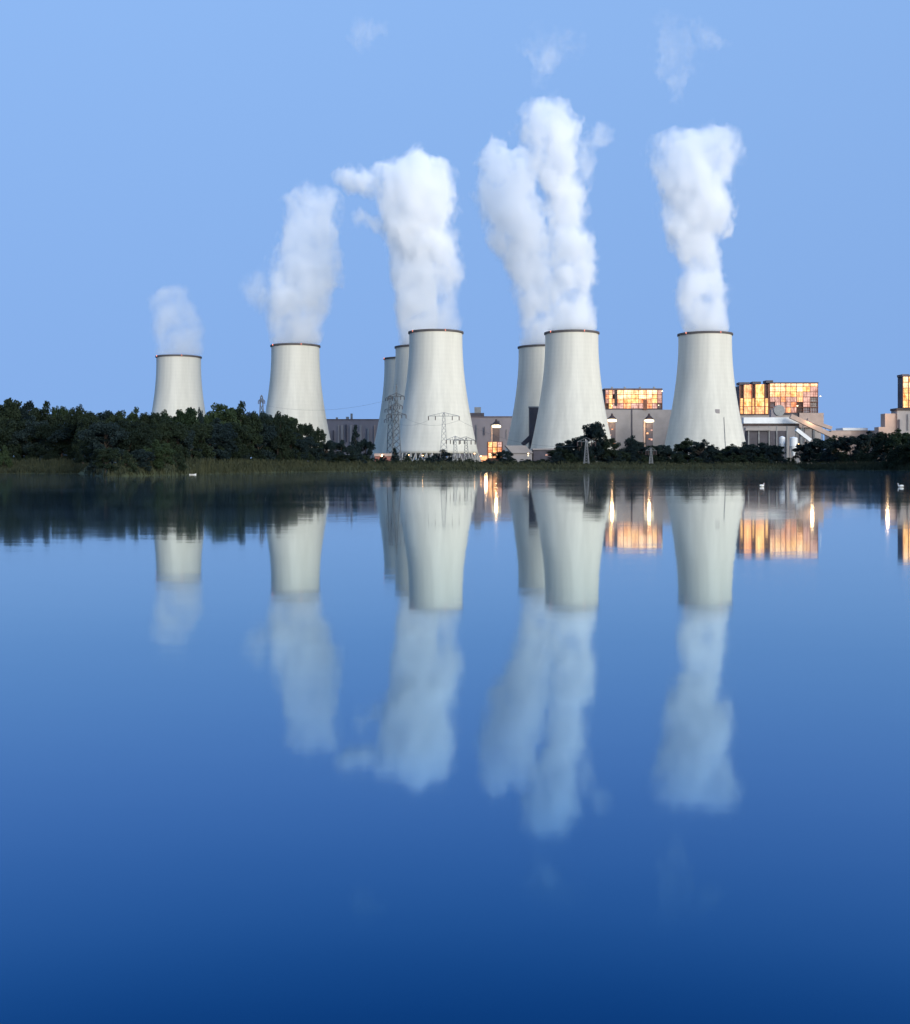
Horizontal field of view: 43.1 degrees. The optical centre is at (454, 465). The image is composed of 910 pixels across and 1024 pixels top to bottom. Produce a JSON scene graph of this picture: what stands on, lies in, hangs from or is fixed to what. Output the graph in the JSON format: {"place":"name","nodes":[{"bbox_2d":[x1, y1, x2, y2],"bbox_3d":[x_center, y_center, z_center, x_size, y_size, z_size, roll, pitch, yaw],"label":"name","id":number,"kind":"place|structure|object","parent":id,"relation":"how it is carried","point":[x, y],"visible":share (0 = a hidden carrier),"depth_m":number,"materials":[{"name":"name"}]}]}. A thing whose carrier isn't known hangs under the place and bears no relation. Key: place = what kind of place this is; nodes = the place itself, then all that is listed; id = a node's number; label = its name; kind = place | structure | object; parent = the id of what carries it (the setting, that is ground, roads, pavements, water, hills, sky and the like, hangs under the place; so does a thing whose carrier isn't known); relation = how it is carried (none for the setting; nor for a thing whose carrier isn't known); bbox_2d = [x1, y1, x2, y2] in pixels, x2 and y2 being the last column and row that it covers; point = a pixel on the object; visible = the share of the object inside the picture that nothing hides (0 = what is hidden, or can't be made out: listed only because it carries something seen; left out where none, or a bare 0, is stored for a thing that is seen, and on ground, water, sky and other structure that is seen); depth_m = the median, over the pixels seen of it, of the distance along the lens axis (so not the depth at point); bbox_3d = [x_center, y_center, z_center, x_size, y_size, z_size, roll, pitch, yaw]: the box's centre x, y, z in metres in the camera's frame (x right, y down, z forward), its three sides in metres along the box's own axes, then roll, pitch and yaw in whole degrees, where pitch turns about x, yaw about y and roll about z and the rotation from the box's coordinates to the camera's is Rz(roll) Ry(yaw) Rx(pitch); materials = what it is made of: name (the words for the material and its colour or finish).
{"place":"outdoors","nodes":[
{"label":"outdoors","id":0,"kind":"place"},
{"bbox_2d":[0,470,909,1023],"bbox_3d":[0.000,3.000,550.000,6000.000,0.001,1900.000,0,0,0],"label":"water","id":1,"kind":"structure","parent":0,"point":[548,746],"depth_m":12.24,"materials":[{"name":"blue liquid"}]},
{"bbox_2d":[0,462,909,475],"bbox_3d":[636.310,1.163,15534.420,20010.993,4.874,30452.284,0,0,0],"label":"ground","id":2,"kind":"structure","parent":0,"point":[155,471],"depth_m":605.95,"materials":[{"name":"green plant"}]},
{"bbox_2d":[0,445,12,467],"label":"bush","id":3,"kind":"object","parent":2,"relation":"on","point":[5,458],"visible":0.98,"depth_m":423.87,"materials":[{"name":"green plant"}]},
{"bbox_2d":[0,421,20,455],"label":"broadleaf tree","id":4,"kind":"object","parent":2,"relation":"on","point":[4,436],"visible":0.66,"depth_m":441.91,"materials":[{"name":"green plant"}]},
{"bbox_2d":[0,397,22,439],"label":"broadleaf tree","id":5,"kind":"object","parent":2,"relation":"on","point":[9,409],"visible":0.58,"depth_m":460.33,"materials":[{"name":"green plant"}]},
{"bbox_2d":[0,419,35,458],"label":"broadleaf tree","id":6,"kind":"object","parent":2,"relation":"on","point":[21,424],"visible":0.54,"depth_m":445.27,"materials":[{"name":"green plant"}]},
{"bbox_2d":[5,420,39,454],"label":"broadleaf tree","id":7,"kind":"object","parent":2,"relation":"on","point":[21,434],"visible":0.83,"depth_m":443.82,"materials":[{"name":"green plant"}]},
{"bbox_2d":[16,400,33,420],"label":"broadleaf tree","id":8,"kind":"object","parent":2,"relation":"on","point":[26,409],"visible":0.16,"depth_m":471.79,"materials":[{"name":"green plant"}]},
{"bbox_2d":[18,415,48,457],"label":"broadleaf tree","id":9,"kind":"object","parent":2,"relation":"on","point":[32,418],"visible":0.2,"depth_m":451.37,"materials":[{"name":"green plant"}]},
{"bbox_2d":[26,401,66,440],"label":"broadleaf tree","id":10,"kind":"object","parent":2,"relation":"on","point":[41,415],"visible":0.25,"depth_m":457.32,"materials":[{"name":"green plant"}]},
{"bbox_2d":[27,423,69,457],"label":"broadleaf tree","id":11,"kind":"object","parent":2,"relation":"on","point":[45,431],"visible":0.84,"depth_m":439.87,"materials":[{"name":"green plant"}]},
{"bbox_2d":[38,424,74,456],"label":"broadleaf tree","id":12,"kind":"object","parent":2,"relation":"on","point":[62,435],"visible":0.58,"depth_m":441.38,"materials":[{"name":"green plant"}]},
{"bbox_2d":[50,406,68,419],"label":"broadleaf tree","id":13,"kind":"object","parent":2,"relation":"on","point":[56,410],"visible":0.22,"depth_m":476.11,"materials":[{"name":"green plant"}]},
{"bbox_2d":[51,420,73,453],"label":"broadleaf tree","id":14,"kind":"object","parent":2,"relation":"on","point":[63,445],"visible":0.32,"depth_m":444.07,"materials":[{"name":"green plant"}]},
{"bbox_2d":[65,422,81,456],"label":"broadleaf tree","id":15,"kind":"object","parent":2,"relation":"on","point":[69,434],"visible":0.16,"depth_m":440.72,"materials":[{"name":"green plant"}]},
{"bbox_2d":[64,405,96,463],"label":"broadleaf tree","id":16,"kind":"object","parent":2,"relation":"on","point":[73,417],"visible":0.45,"depth_m":427.15,"materials":[{"name":"green plant"}]},
{"bbox_2d":[75,415,107,455],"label":"broadleaf tree","id":17,"kind":"object","parent":2,"relation":"on","point":[84,423],"visible":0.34,"depth_m":357.82,"materials":[{"name":"green plant"}]},
{"bbox_2d":[77,422,129,459],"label":"broadleaf tree","id":18,"kind":"object","parent":2,"relation":"on","point":[114,431],"visible":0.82,"depth_m":334.66,"materials":[{"name":"green plant"}]},
{"bbox_2d":[90,448,120,472],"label":"broadleaf tree","id":19,"kind":"object","parent":2,"relation":"on","point":[107,454],"visible":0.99,"depth_m":312.99,"materials":[{"name":"green plant"}]},
{"bbox_2d":[105,410,131,448],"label":"broadleaf tree","id":20,"kind":"object","parent":2,"relation":"on","point":[118,416],"visible":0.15,"depth_m":363.92,"materials":[{"name":"green plant"}]},
{"bbox_2d":[115,450,137,471],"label":"bush","id":21,"kind":"object","parent":2,"relation":"on","point":[126,456],"visible":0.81,"depth_m":323.59,"materials":[{"name":"green plant"}]},
{"bbox_2d":[113,419,145,452],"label":"broadleaf tree","id":22,"kind":"object","parent":2,"relation":"on","point":[130,444],"visible":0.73,"depth_m":343.25,"materials":[{"name":"green plant"}]},
{"bbox_2d":[127,449,154,470],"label":"broadleaf tree","id":23,"kind":"object","parent":2,"relation":"on","point":[141,456],"visible":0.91,"depth_m":331.72,"materials":[{"name":"green plant"}]},
{"bbox_2d":[137,412,161,425],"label":"broadleaf tree","id":24,"kind":"object","parent":2,"relation":"on","point":[145,418],"visible":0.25,"depth_m":381.56,"materials":[{"name":"green plant"}]},
{"bbox_2d":[138,422,162,449],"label":"broadleaf tree","id":25,"kind":"object","parent":2,"relation":"on","point":[155,435],"visible":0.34,"depth_m":362.51,"materials":[{"name":"green plant"}]},
{"bbox_2d":[142,439,175,468],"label":"broadleaf tree","id":26,"kind":"object","parent":2,"relation":"on","point":[158,451],"visible":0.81,"depth_m":340.20,"materials":[{"name":"green plant"}]},
{"bbox_2d":[150,418,172,447],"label":"broadleaf tree","id":27,"kind":"object","parent":2,"relation":"on","point":[167,435],"visible":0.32,"depth_m":367.05,"materials":[{"name":"green plant"}]},
{"bbox_2d":[160,417,188,454],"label":"broadleaf tree","id":28,"kind":"object","parent":2,"relation":"on","point":[180,432],"visible":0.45,"depth_m":370.93,"materials":[{"name":"green plant"}]},
{"bbox_2d":[152,354,205,419],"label":"cooling tower","id":29,"kind":"structure","parent":2,"relation":"on","point":[178,383],"depth_m":1137.94,"materials":[{"name":"concrete"}]},
{"bbox_2d":[171,454,186,470],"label":"bush","id":30,"kind":"object","parent":2,"relation":"on","point":[180,464],"visible":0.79,"depth_m":353.70,"materials":[{"name":"green plant"}]},
{"bbox_2d":[173,422,194,453],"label":"broadleaf tree","id":31,"kind":"object","parent":2,"relation":"on","point":[189,438],"visible":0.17,"depth_m":378.30,"materials":[{"name":"green plant"}]},
{"bbox_2d":[173,407,201,444],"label":"broadleaf tree","id":32,"kind":"object","parent":2,"relation":"on","point":[188,417],"visible":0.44,"depth_m":402.60,"materials":[{"name":"green plant"}]},
{"bbox_2d":[174,424,208,459],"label":"broadleaf tree","id":33,"kind":"object","parent":2,"relation":"on","point":[198,429],"visible":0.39,"depth_m":386.82,"materials":[{"name":"green plant"}]},
{"bbox_2d":[180,422,216,457],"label":"broadleaf tree","id":34,"kind":"object","parent":2,"relation":"on","point":[207,450],"visible":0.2,"depth_m":399.91,"materials":[{"name":"green plant"}]},
{"bbox_2d":[201,424,232,460],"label":"broadleaf tree","id":35,"kind":"object","parent":2,"relation":"on","point":[221,434],"visible":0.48,"depth_m":425.32,"materials":[{"name":"green plant"}]},
{"bbox_2d":[203,402,240,442],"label":"broadleaf tree","id":36,"kind":"object","parent":2,"relation":"on","point":[224,413],"visible":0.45,"depth_m":464.81,"materials":[{"name":"green plant"}]},
{"bbox_2d":[205,417,238,457],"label":"broadleaf tree","id":37,"kind":"object","parent":2,"relation":"on","point":[227,446],"visible":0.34,"depth_m":436.92,"materials":[{"name":"green plant"}]},
{"bbox_2d":[222,421,253,456],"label":"broadleaf tree","id":38,"kind":"object","parent":2,"relation":"on","point":[243,433],"visible":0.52,"depth_m":449.48,"materials":[{"name":"green plant"}]},
{"bbox_2d":[224,400,262,444],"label":"broadleaf tree","id":39,"kind":"object","parent":2,"relation":"on","point":[252,421],"visible":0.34,"depth_m":476.74,"materials":[{"name":"green plant"}]},
{"bbox_2d":[237,427,263,455],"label":"broadleaf tree","id":40,"kind":"object","parent":2,"relation":"on","point":[258,438],"visible":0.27,"depth_m":460.79,"materials":[{"name":"green plant"}]},
{"bbox_2d":[250,423,277,460],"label":"broadleaf tree","id":41,"kind":"object","parent":2,"relation":"on","point":[269,433],"visible":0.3,"depth_m":487.71,"materials":[{"name":"green plant"}]},
{"bbox_2d":[256,415,280,456],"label":"broadleaf tree","id":42,"kind":"object","parent":2,"relation":"on","point":[269,422],"visible":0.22,"depth_m":496.21,"materials":[{"name":"green plant"}]},
{"bbox_2d":[266,419,296,456],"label":"broadleaf tree","id":43,"kind":"object","parent":2,"relation":"on","point":[286,431],"visible":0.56,"depth_m":513.05,"materials":[{"name":"green plant"}]},
{"bbox_2d":[267,411,295,459],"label":"broadleaf tree","id":44,"kind":"object","parent":2,"relation":"on","point":[286,420],"visible":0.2,"depth_m":528.99,"materials":[{"name":"green plant"}]},
{"bbox_2d":[280,432,308,457],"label":"broadleaf tree","id":45,"kind":"object","parent":2,"relation":"on","point":[301,443],"visible":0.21,"depth_m":528.40,"materials":[{"name":"green plant"}]},
{"bbox_2d":[291,418,303,454],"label":"broadleaf tree","id":46,"kind":"object","parent":2,"relation":"on","point":[299,429],"visible":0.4,"depth_m":535.36,"materials":[{"name":"green plant"}]},
{"bbox_2d":[265,343,330,460],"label":"cooling tower","id":47,"kind":"structure","parent":2,"relation":"on","point":[295,379],"depth_m":1032.62,"materials":[{"name":"concrete"}]},
{"bbox_2d":[289,436,319,459],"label":"broadleaf tree","id":48,"kind":"object","parent":2,"relation":"on","point":[312,443],"visible":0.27,"depth_m":544.14,"materials":[{"name":"green plant"}]},
{"bbox_2d":[302,423,316,454],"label":"broadleaf tree","id":49,"kind":"object","parent":2,"relation":"on","point":[308,430],"visible":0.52,"depth_m":551.99,"materials":[{"name":"green plant"}]},
{"bbox_2d":[315,427,326,455],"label":"broadleaf tree","id":50,"kind":"object","parent":2,"relation":"on","point":[321,435],"visible":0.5,"depth_m":559.28,"materials":[{"name":"green plant"}]},
{"bbox_2d":[321,440,335,458],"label":"broadleaf tree","id":51,"kind":"object","parent":2,"relation":"on","point":[330,447],"visible":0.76,"depth_m":567.93,"materials":[{"name":"green plant"}]},
{"bbox_2d":[328,440,355,454],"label":"broadleaf tree","id":52,"kind":"object","parent":2,"relation":"on","point":[342,447],"visible":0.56,"depth_m":619.06,"materials":[{"name":"green plant"}]},
{"bbox_2d":[327,414,378,458],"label":"turbine hall","id":53,"kind":"structure","parent":2,"relation":"on","point":[340,429],"depth_m":1280.00,"materials":[{"name":"metal"}]},
{"bbox_2d":[350,424,363,456],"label":"conifer","id":54,"kind":"object","parent":2,"relation":"on","point":[356,444],"visible":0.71,"depth_m":639.02,"materials":[{"name":"green plant"}]},
{"bbox_2d":[360,438,375,459],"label":"broadleaf tree","id":55,"kind":"object","parent":2,"relation":"on","point":[366,445],"visible":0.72,"depth_m":645.82,"materials":[{"name":"green plant"}]},
{"bbox_2d":[384,395,395,452],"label":"pylon","id":56,"kind":"object","parent":2,"relation":"on","point":[388,409],"visible":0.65,"depth_m":979.75,"materials":[{"name":"metal"}]},
{"bbox_2d":[387,384,405,459],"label":"pylon","id":57,"kind":"object","parent":2,"relation":"on","point":[397,405],"visible":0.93,"depth_m":799.25,"materials":[{"name":"metal"}]},
{"bbox_2d":[371,357,429,460],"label":"cooling tower","id":58,"kind":"structure","parent":2,"relation":"on","point":[389,370],"depth_m":1162.82,"materials":[{"name":"concrete"}]},
{"bbox_2d":[382,344,457,460],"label":"cooling tower","id":59,"kind":"structure","parent":2,"relation":"on","point":[401,363],"depth_m":1047.06,"materials":[{"name":"concrete"}]},
{"bbox_2d":[392,329,480,461],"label":"cooling tower","id":60,"kind":"structure","parent":2,"relation":"on","point":[435,383],"depth_m":925.17,"materials":[{"name":"concrete"}]},
{"bbox_2d":[429,449,454,461],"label":"bush","id":61,"kind":"object","parent":2,"relation":"on","point":[434,458],"visible":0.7,"depth_m":698.63,"materials":[{"name":"green plant"}]},
{"bbox_2d":[0,455,909,475],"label":"reeds","id":62,"kind":"object","parent":2,"relation":"on","point":[43,466],"visible":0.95,"depth_m":601.90,"materials":[{"name":"green plant"}]},
{"bbox_2d":[491,450,513,461],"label":"broadleaf tree","id":63,"kind":"object","parent":2,"relation":"on","point":[499,456],"visible":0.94,"depth_m":727.26,"materials":[{"name":"green plant"}]},
{"bbox_2d":[503,344,544,459],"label":"cooling tower","id":64,"kind":"structure","parent":2,"relation":"on","point":[530,373],"depth_m":1044.69,"materials":[{"name":"concrete"}]},
{"bbox_2d":[546,447,571,458],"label":"broadleaf tree","id":65,"kind":"object","parent":2,"relation":"on","point":[552,452],"visible":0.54,"depth_m":758.06,"materials":[{"name":"green plant"}]},
{"bbox_2d":[530,329,612,463],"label":"cooling tower","id":66,"kind":"structure","parent":2,"relation":"on","point":[571,403],"depth_m":930.65,"materials":[{"name":"concrete"}]},
{"bbox_2d":[571,436,587,459],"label":"broadleaf tree","id":67,"kind":"object","parent":2,"relation":"on","point":[579,452],"visible":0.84,"depth_m":747.03,"materials":[{"name":"green plant"}]},
{"bbox_2d":[582,421,605,457],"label":"broadleaf tree","id":68,"kind":"object","parent":2,"relation":"on","point":[594,432],"visible":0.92,"depth_m":754.39,"materials":[{"name":"green plant"}]},
{"bbox_2d":[596,435,618,461],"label":"broadleaf tree","id":69,"kind":"object","parent":2,"relation":"on","point":[608,443],"visible":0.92,"depth_m":754.36,"materials":[{"name":"green plant"}]},
{"bbox_2d":[624,435,644,457],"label":"broadleaf tree","id":70,"kind":"object","parent":2,"relation":"on","point":[631,443],"visible":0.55,"depth_m":789.71,"materials":[{"name":"green plant"}]},
{"bbox_2d":[654,444,671,458],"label":"broadleaf tree","id":71,"kind":"object","parent":2,"relation":"on","point":[661,450],"visible":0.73,"depth_m":780.36,"materials":[{"name":"green plant"}]},
{"bbox_2d":[674,438,695,463],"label":"broadleaf tree","id":72,"kind":"object","parent":2,"relation":"on","point":[686,443],"visible":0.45,"depth_m":808.11,"materials":[{"name":"green plant"}]},
{"bbox_2d":[688,439,716,459],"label":"broadleaf tree","id":73,"kind":"object","parent":2,"relation":"on","point":[700,447],"visible":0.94,"depth_m":789.54,"materials":[{"name":"green plant"}]},
{"bbox_2d":[664,331,745,463],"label":"cooling tower","id":74,"kind":"structure","parent":2,"relation":"on","point":[705,404],"depth_m":939.45,"materials":[{"name":"concrete"}]},
{"bbox_2d":[729,442,760,459],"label":"broadleaf tree","id":75,"kind":"object","parent":2,"relation":"on","point":[744,448],"visible":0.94,"depth_m":788.29,"materials":[{"name":"green plant"}]},
{"bbox_2d":[742,405,798,461],"bbox_3d":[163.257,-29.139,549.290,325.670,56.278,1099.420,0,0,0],"label":"building","id":76,"kind":"structure","parent":2,"relation":"on","point":[758,435],"depth_m":1090.80,"materials":[{"name":"metal"}]},
{"bbox_2d":[764,445,785,459],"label":"broadleaf tree","id":77,"kind":"object","parent":2,"relation":"on","point":[775,450],"visible":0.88,"depth_m":784.52,"materials":[{"name":"green plant"}]},
{"bbox_2d":[792,442,815,463],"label":"broadleaf tree","id":78,"kind":"object","parent":2,"relation":"on","point":[801,448],"visible":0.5,"depth_m":783.73,"materials":[{"name":"green plant"}]},
{"bbox_2d":[789,414,833,444],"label":"conveyor","id":79,"kind":"object","parent":2,"relation":"on","point":[811,425],"visible":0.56,"depth_m":1078.00,"materials":[{"name":"metal"}]},
{"bbox_2d":[804,438,834,459],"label":"broadleaf tree","id":80,"kind":"object","parent":2,"relation":"on","point":[818,444],"visible":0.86,"depth_m":764.16,"materials":[{"name":"green plant"}]},
{"bbox_2d":[832,436,871,460],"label":"broadleaf tree","id":81,"kind":"object","parent":2,"relation":"on","point":[844,443],"visible":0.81,"depth_m":731.97,"materials":[{"name":"green plant"}]},
{"bbox_2d":[855,430,874,455],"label":"broadleaf tree","id":82,"kind":"object","parent":2,"relation":"on","point":[865,438],"visible":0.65,"depth_m":728.54,"materials":[{"name":"green plant"}]},
{"bbox_2d":[872,431,891,456],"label":"broadleaf tree","id":83,"kind":"object","parent":2,"relation":"on","point":[880,439],"visible":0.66,"depth_m":697.88,"materials":[{"name":"green plant"}]},
{"bbox_2d":[881,443,901,467],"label":"bush","id":84,"kind":"object","parent":2,"relation":"on","point":[892,458],"visible":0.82,"depth_m":656.03,"materials":[{"name":"green plant"}]},
{"bbox_2d":[884,428,909,460],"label":"broadleaf tree","id":85,"kind":"object","parent":2,"relation":"on","point":[897,437],"visible":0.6,"depth_m":682.17,"materials":[{"name":"green plant"}]},
{"bbox_2d":[895,437,909,463],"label":"broadleaf tree","id":86,"kind":"object","parent":2,"relation":"on","point":[903,448],"visible":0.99,"depth_m":641.28,"materials":[{"name":"green plant"}]},
{"bbox_2d":[0,0,909,462],"label":"sky","id":87,"kind":"structure","parent":0,"point":[221,182],"materials":[{"name":"blue"}]},
{"bbox_2d":[458,407,511,459],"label":"boiler house","id":88,"kind":"structure","parent":0,"point":[481,422],"depth_m":1280.00,"materials":[{"name":"concrete"}]},
{"bbox_2d":[480,442,502,461],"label":"building","id":89,"kind":"structure","parent":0,"point":[494,447],"depth_m":1001.20,"materials":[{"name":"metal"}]},
{"bbox_2d":[491,419,500,441],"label":"loading tower","id":90,"kind":"structure","parent":0,"point":[496,425],"depth_m":1217.29,"materials":[{"name":"metal"}]},
{"bbox_2d":[505,445,532,461],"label":"shed","id":91,"kind":"structure","parent":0,"point":[519,452],"depth_m":849.00,"materials":[{"name":"metal"}]},
{"bbox_2d":[528,406,538,447],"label":"lift tower","id":92,"kind":"structure","parent":0,"point":[533,411],"depth_m":1006.00,"materials":[{"name":"metal"}]},
{"bbox_2d":[531,448,554,461],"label":"shed","id":93,"kind":"structure","parent":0,"point":[539,453],"depth_m":850.00,"materials":[{"name":"metal"}]},
{"bbox_2d":[607,413,616,449],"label":"loading tower","id":94,"kind":"structure","parent":0,"point":[611,420],"depth_m":1197.33,"materials":[{"name":"metal"}]},
{"bbox_2d":[596,387,670,461],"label":"boiler house","id":95,"kind":"structure","parent":0,"point":[630,409],"depth_m":1240.00,"materials":[{"name":"metal"}]},
{"bbox_2d":[643,413,653,446],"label":"loading tower","id":96,"kind":"structure","parent":0,"point":[648,432],"depth_m":1197.20,"materials":[{"name":"metal"}]},
{"bbox_2d":[735,380,823,462],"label":"boiler house","id":97,"kind":"structure","parent":0,"point":[759,399],"depth_m":1141.20,"materials":[{"name":"metal"}]},
{"bbox_2d":[789,437,797,462],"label":"hopper","id":98,"kind":"object","parent":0,"point":[793,441],"visible":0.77,"depth_m":987.40,"materials":[{"name":"metal"}]},
{"bbox_2d":[826,428,873,453],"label":"shed","id":99,"kind":"structure","parent":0,"point":[856,431],"depth_m":1180.00,"materials":[{"name":"grey metal"}]},
{"bbox_2d":[874,374,909,458],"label":"boiler house","id":100,"kind":"structure","parent":0,"point":[898,417],"depth_m":1151.00,"materials":[{"name":"metal"}]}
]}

